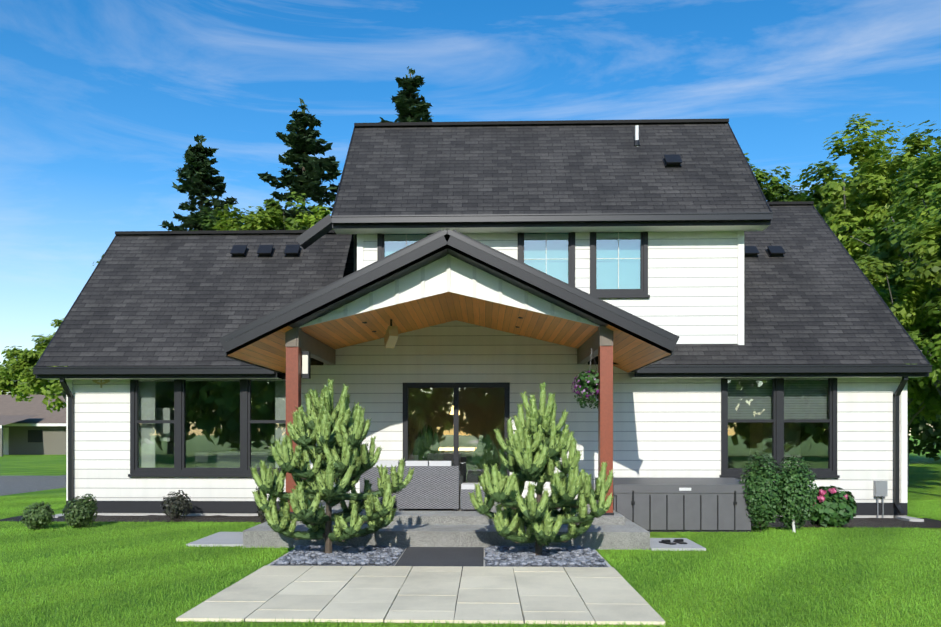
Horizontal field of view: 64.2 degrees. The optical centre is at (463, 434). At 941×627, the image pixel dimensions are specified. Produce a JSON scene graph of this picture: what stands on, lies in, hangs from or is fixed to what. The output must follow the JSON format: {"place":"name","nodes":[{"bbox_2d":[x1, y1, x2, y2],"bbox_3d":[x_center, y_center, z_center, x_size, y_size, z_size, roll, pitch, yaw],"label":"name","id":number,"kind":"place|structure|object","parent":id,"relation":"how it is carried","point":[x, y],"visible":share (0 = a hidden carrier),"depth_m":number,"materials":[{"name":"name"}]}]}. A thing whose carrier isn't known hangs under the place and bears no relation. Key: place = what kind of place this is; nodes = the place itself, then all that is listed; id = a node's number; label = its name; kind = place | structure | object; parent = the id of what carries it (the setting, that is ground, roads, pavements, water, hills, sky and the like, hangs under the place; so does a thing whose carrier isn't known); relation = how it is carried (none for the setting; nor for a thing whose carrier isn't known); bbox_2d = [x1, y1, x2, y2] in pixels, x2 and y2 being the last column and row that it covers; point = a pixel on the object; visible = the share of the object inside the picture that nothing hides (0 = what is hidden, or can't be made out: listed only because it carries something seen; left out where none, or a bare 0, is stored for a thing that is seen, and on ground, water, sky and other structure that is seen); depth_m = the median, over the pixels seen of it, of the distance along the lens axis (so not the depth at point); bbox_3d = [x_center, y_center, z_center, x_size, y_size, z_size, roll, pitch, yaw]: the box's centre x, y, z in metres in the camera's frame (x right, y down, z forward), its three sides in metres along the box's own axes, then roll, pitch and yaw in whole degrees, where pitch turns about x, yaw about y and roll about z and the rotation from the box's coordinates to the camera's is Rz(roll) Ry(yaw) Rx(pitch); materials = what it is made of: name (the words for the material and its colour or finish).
{"place":"outdoors","nodes":[
{"label":"outdoors","id":0,"kind":"place"},
{"bbox_2d":[0,395,65,455],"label":"neighboring house","id":1,"kind":"structure","parent":0,"point":[34,426],"depth_m":60.90,"materials":[{"name":"grey"}]},
{"bbox_2d":[0,475,65,495],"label":"road","id":2,"kind":"structure","parent":0,"point":[9,485],"depth_m":25.06,"materials":[{"name":"grey asphalt"}]},
{"bbox_2d":[255,472,266,522],"bbox_3d":[-3.594,1.108,13.391,0.227,1.073,0.222,0,0,-35],"label":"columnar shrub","id":3,"kind":"object","parent":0,"point":[261,515],"visible":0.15,"depth_m":13.37,"materials":[{"name":"green plant"}]},
{"bbox_2d":[301,351,310,378],"bbox_3d":[-2.539,-1.122,12.129,0.120,0.430,0.140,0,0,2],"label":"porch lantern","id":4,"kind":"object","parent":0,"point":[305,364],"visible":1,"depth_m":12.07,"materials":[{"name":"white glass"}]},
{"bbox_2d":[176,532,705,624],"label":"patio paving","id":5,"kind":"structure","parent":0,"point":[441,584],"depth_m":7.60,"materials":[{"name":"grey concrete"}]},
{"bbox_2d":[271,545,607,566],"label":"gravel beds","id":6,"kind":"object","parent":5,"relation":"on","point":[495,556],"visible":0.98,"depth_m":9.73,"materials":[{"name":"grey gravel"}]},
{"bbox_2d":[249,377,414,553],"bbox_3d":[-1.737,0.425,9.914,1.966,2.377,1.942,0,0,25],"label":"pine","id":7,"kind":"object","parent":6,"relation":"on","point":[343,459],"visible":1,"depth_m":9.79,"materials":[{"name":"green plant"}]},
{"bbox_2d":[469,382,614,554],"bbox_3d":[1.017,0.473,9.960,1.893,2.282,1.895,0,0,2],"label":"pine","id":8,"kind":"object","parent":6,"relation":"on","point":[537,446],"visible":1,"depth_m":9.68,"materials":[{"name":"green plant"}]},
{"bbox_2d":[659,539,686,544],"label":"sandals","id":9,"kind":"object","parent":5,"relation":"on","point":[667,541],"visible":1,"depth_m":11.05,"materials":[{"name":"black rubber"}]},
{"bbox_2d":[0,496,940,626],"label":"lawn turf","id":10,"kind":"structure","parent":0,"point":[112,574],"depth_m":8.71,"materials":[{"name":"green plant"}]},
{"bbox_2d":[21,501,54,529],"bbox_3d":[-7.295,1.399,12.892,0.545,0.500,0.506,0,0,2],"label":"box shrub","id":11,"kind":"object","parent":10,"relation":"on","point":[38,516],"visible":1,"depth_m":12.77,"materials":[{"name":"green plant"}]},
{"bbox_2d":[62,493,97,527],"bbox_3d":[-6.672,1.340,13.067,0.582,0.616,0.548,0,0,2],"label":"box shrub","id":12,"kind":"object","parent":10,"relation":"on","point":[82,511],"visible":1,"depth_m":12.97,"materials":[{"name":"green plant"}]},
{"bbox_2d":[739,452,783,531],"bbox_3d":[5.016,0.968,12.642,0.751,1.359,0.732,0,0,2],"label":"arborvitae shrub","id":13,"kind":"object","parent":10,"relation":"on","point":[762,497],"visible":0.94,"depth_m":12.46,"materials":[{"name":"green plant"}]},
{"bbox_2d":[773,454,817,532],"bbox_3d":[5.600,0.987,12.730,0.782,1.322,0.774,0,0,2],"label":"arborvitae shrub","id":14,"kind":"object","parent":10,"relation":"on","point":[796,503],"visible":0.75,"depth_m":12.52,"materials":[{"name":"green plant"}]},
{"bbox_2d":[0,435,940,625],"bbox_3d":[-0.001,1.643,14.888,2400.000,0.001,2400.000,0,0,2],"label":"lawn","id":15,"kind":"structure","parent":0,"point":[924,478],"depth_m":30.76,"materials":[{"name":"green plant"}]},
{"bbox_2d":[1,347,39,367],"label":"tree","id":16,"kind":"object","parent":15,"relation":"on","point":[20,350],"visible":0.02,"depth_m":87.33,"materials":[{"name":"green plant"}]},
{"bbox_2d":[0,365,63,394],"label":"tree","id":17,"kind":"object","parent":15,"relation":"on","point":[4,388],"visible":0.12,"depth_m":74.33,"materials":[{"name":"green plant"}]},
{"bbox_2d":[0,318,67,412],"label":"tree","id":18,"kind":"object","parent":15,"relation":"on","point":[21,369],"visible":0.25,"depth_m":39.92,"materials":[{"name":"green plant"}]},
{"bbox_2d":[158,134,243,230],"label":"conifer","id":19,"kind":"object","parent":15,"relation":"on","point":[197,172],"visible":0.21,"depth_m":41.95,"materials":[{"name":"green plant"}]},
{"bbox_2d":[191,207,284,230],"bbox_3d":[-12.483,-5.346,39.653,7.984,14.020,6.598,0,0,-17],"label":"tree","id":20,"kind":"object","parent":15,"relation":"on","point":[209,224],"visible":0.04,"depth_m":39.14,"materials":[{"name":"green plant"}]},
{"bbox_2d":[213,191,332,230],"bbox_3d":[-9.574,-5.436,40.380,8.775,14.199,7.946,0,0,-18],"label":"tree","id":21,"kind":"object","parent":15,"relation":"on","point":[269,217],"visible":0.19,"depth_m":38.11,"materials":[{"name":"green plant"}]},
{"bbox_2d":[258,98,353,237],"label":"conifer","id":22,"kind":"object","parent":15,"relation":"on","point":[301,141],"visible":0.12,"depth_m":41.44,"materials":[{"name":"green plant"}]},
{"bbox_2d":[378,66,433,122],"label":"conifer","id":23,"kind":"object","parent":15,"relation":"on","point":[410,106],"visible":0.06,"depth_m":41.72,"materials":[{"name":"green plant"}]},
{"bbox_2d":[243,498,649,549],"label":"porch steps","id":24,"kind":"structure","parent":15,"relation":"on","point":[459,527],"depth_m":10.84,"materials":[{"name":"grey concrete"}]},
{"bbox_2d":[360,461,398,507],"bbox_3d":[-1.432,0.863,13.278,0.670,0.800,0.800,0,0,2],"label":"armchair","id":25,"kind":"object","parent":24,"relation":"on","point":[371,475],"visible":0.19,"depth_m":12.88,"materials":[{"name":"wicker"}]},
{"bbox_2d":[397,461,459,510],"bbox_3d":[-0.570,0.853,12.778,1.020,0.820,0.850,0,0,2],"label":"outdoor sofa","id":26,"kind":"object","parent":24,"relation":"on","point":[433,485],"visible":0.85,"depth_m":12.35,"materials":[{"name":"wicker"}]},
{"bbox_2d":[461,483,485,510],"bbox_3d":[0.174,1.043,12.557,0.420,0.440,0.450,0,0,2],"label":"ottoman","id":27,"kind":"object","parent":24,"relation":"on","point":[466,489],"visible":0.6,"depth_m":12.34,"materials":[{"name":"wicker"}]},
{"bbox_2d":[219,229,678,514],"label":"porch roof","id":28,"kind":"structure","parent":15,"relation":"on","point":[440,277],"depth_m":11.88,"materials":[{"name":"brown wood"}]},
{"bbox_2d":[362,317,522,347],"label":"ceiling lights","id":29,"kind":"object","parent":28,"relation":"attached to","point":[391,337],"visible":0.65,"depth_m":12.91},
{"bbox_2d":[571,349,598,408],"bbox_3d":[2.067,-0.895,12.073,0.657,0.985,0.600,0,0,2],"label":"hanging basket","id":30,"kind":"object","parent":28,"relation":"hanging from","point":[586,386],"visible":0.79,"depth_m":11.95,"materials":[{"name":"green"}]},
{"bbox_2d":[0,515,940,527],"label":"mulch beds","id":31,"kind":"object","parent":15,"relation":"on","point":[884,522],"visible":0.56,"depth_m":14.11,"materials":[{"name":"brown soil"}]},
{"bbox_2d":[161,490,192,518],"bbox_3d":[-5.465,1.354,14.347,0.603,0.591,0.514,0,0,17],"label":"dark shrub","id":32,"kind":"object","parent":31,"relation":"on","point":[175,506],"visible":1,"depth_m":14.23,"materials":[{"name":"green plant"}]},
{"bbox_2d":[807,485,857,526],"bbox_3d":[6.544,1.300,13.413,0.966,0.782,0.879,0,0,2],"label":"hydrangea shrub","id":33,"kind":"object","parent":31,"relation":"on","point":[834,507],"visible":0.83,"depth_m":13.13,"materials":[{"name":"green plant"}]},
{"bbox_2d":[595,477,750,531],"bbox_3d":[3.735,1.213,13.627,2.350,0.860,2.101,0,0,2],"label":"hot tub","id":34,"kind":"object","parent":15,"relation":"on","point":[650,504],"visible":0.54,"depth_m":12.61,"materials":[{"name":"grey plastic"}]},
{"bbox_2d":[744,150,822,205],"bbox_3d":[15.360,-6.859,40.242,11.213,17.027,10.471,0,0,24],"label":"tree","id":35,"kind":"object","parent":15,"relation":"on","point":[775,191],"visible":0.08,"depth_m":37.53,"materials":[{"name":"green plant"}]},
{"bbox_2d":[787,113,940,259],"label":"tree","id":36,"kind":"object","parent":15,"relation":"on","point":[854,202],"visible":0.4,"depth_m":30.53,"materials":[{"name":"green plant"}]},
{"bbox_2d":[813,154,938,309],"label":"tree","id":37,"kind":"object","parent":15,"relation":"on","point":[857,175],"depth_m":40.62,"materials":[{"name":"green plant"}]},
{"bbox_2d":[842,160,940,301],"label":"tree","id":38,"kind":"object","parent":15,"relation":"on","point":[856,243],"visible":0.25,"depth_m":25.43,"materials":[{"name":"green plant"}]},
{"bbox_2d":[879,279,903,300],"bbox_3d":[12.312,-2.539,26.683,7.526,8.416,6.362,0,0,-34],"label":"tree","id":39,"kind":"object","parent":15,"relation":"on","point":[890,288],"depth_m":24.68,"materials":[{"name":"green plant"}]},
{"bbox_2d":[854,206,940,395],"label":"tree","id":40,"kind":"object","parent":15,"relation":"on","point":[918,244],"visible":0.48,"depth_m":18.50,"materials":[{"name":"green plant"}]},
{"bbox_2d":[869,140,940,305],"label":"tree","id":41,"kind":"object","parent":15,"relation":"on","point":[922,214],"visible":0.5,"depth_m":20.78,"materials":[{"name":"green plant"}]},
{"bbox_2d":[877,264,940,486],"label":"tree","id":42,"kind":"object","parent":15,"relation":"on","point":[928,395],"visible":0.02,"depth_m":21.04,"materials":[{"name":"green plant"}]},
{"bbox_2d":[907,333,940,423],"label":"tree","id":43,"kind":"object","parent":15,"relation":"on","point":[914,405],"visible":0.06,"depth_m":28.12,"materials":[{"name":"green plant"}]},
{"bbox_2d":[908,338,940,460],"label":"hedgerow tree","id":44,"kind":"object","parent":15,"relation":"on","point":[925,433],"depth_m":43.11,"materials":[{"name":"green plant"}]},
{"bbox_2d":[0,0,940,434],"label":"sky","id":45,"kind":"structure","parent":0,"point":[102,102],"materials":[{"name":"blue"}]},
{"bbox_2d":[138,232,828,488],"bbox_3d":[0.380,-1.622,17.193,14.990,5.710,4.370,0,0,2],"label":"house interior","id":46,"kind":"object","parent":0,"point":[414,400],"depth_m":16.73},
{"bbox_2d":[412,425,499,481],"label":"indoor plants","id":47,"kind":"object","parent":46,"relation":"in","point":[422,448],"depth_m":15.36,"materials":[{"name":"green plant"}]},
{"bbox_2d":[68,231,899,502],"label":"house walls","id":48,"kind":"structure","parent":0,"point":[666,427],"depth_m":14.83,"materials":[{"name":"white wood"}]},
{"bbox_2d":[36,123,927,365],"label":"house roof","id":49,"kind":"structure","parent":48,"relation":"on","point":[811,296],"depth_m":15.77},
{"bbox_2d":[33,118,931,379],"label":"roof trim","id":50,"kind":"structure","parent":49,"relation":"attached to","point":[565,223],"depth_m":14.47,"materials":[{"name":"black"}]},
{"bbox_2d":[92,380,109,387],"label":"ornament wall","id":51,"kind":"structure","parent":50,"relation":"attached to","point":[100,383],"depth_m":15.06,"materials":[{"name":"metal"}]},
{"bbox_2d":[51,377,923,521],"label":"downspouts","id":52,"kind":"object","parent":50,"relation":"attached to","point":[896,446],"visible":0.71,"depth_m":14.58,"materials":[{"name":"grey metal"}]},
{"bbox_2d":[230,125,784,257],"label":"roof vents","id":53,"kind":"object","parent":49,"relation":"on","point":[672,160],"visible":0.94,"depth_m":17.11,"materials":[{"name":"grey metal"}]},
{"bbox_2d":[128,232,839,495],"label":"house windows","id":54,"kind":"structure","parent":48,"relation":"in","point":[776,421],"depth_m":14.92,"materials":[{"name":"clear glass"}]},
{"bbox_2d":[66,231,906,517],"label":"house trim","id":55,"kind":"structure","parent":48,"relation":"attached to","point":[229,508],"depth_m":14.97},
{"bbox_2d":[873,481,887,517],"bbox_3d":[8.125,1.263,14.608,0.220,0.720,0.099,0,0,2],"label":"utility box","id":56,"kind":"object","parent":48,"relation":"attached to","point":[880,488],"visible":0.98,"depth_m":14.56,"materials":[{"name":"grey metal"}]}
]}

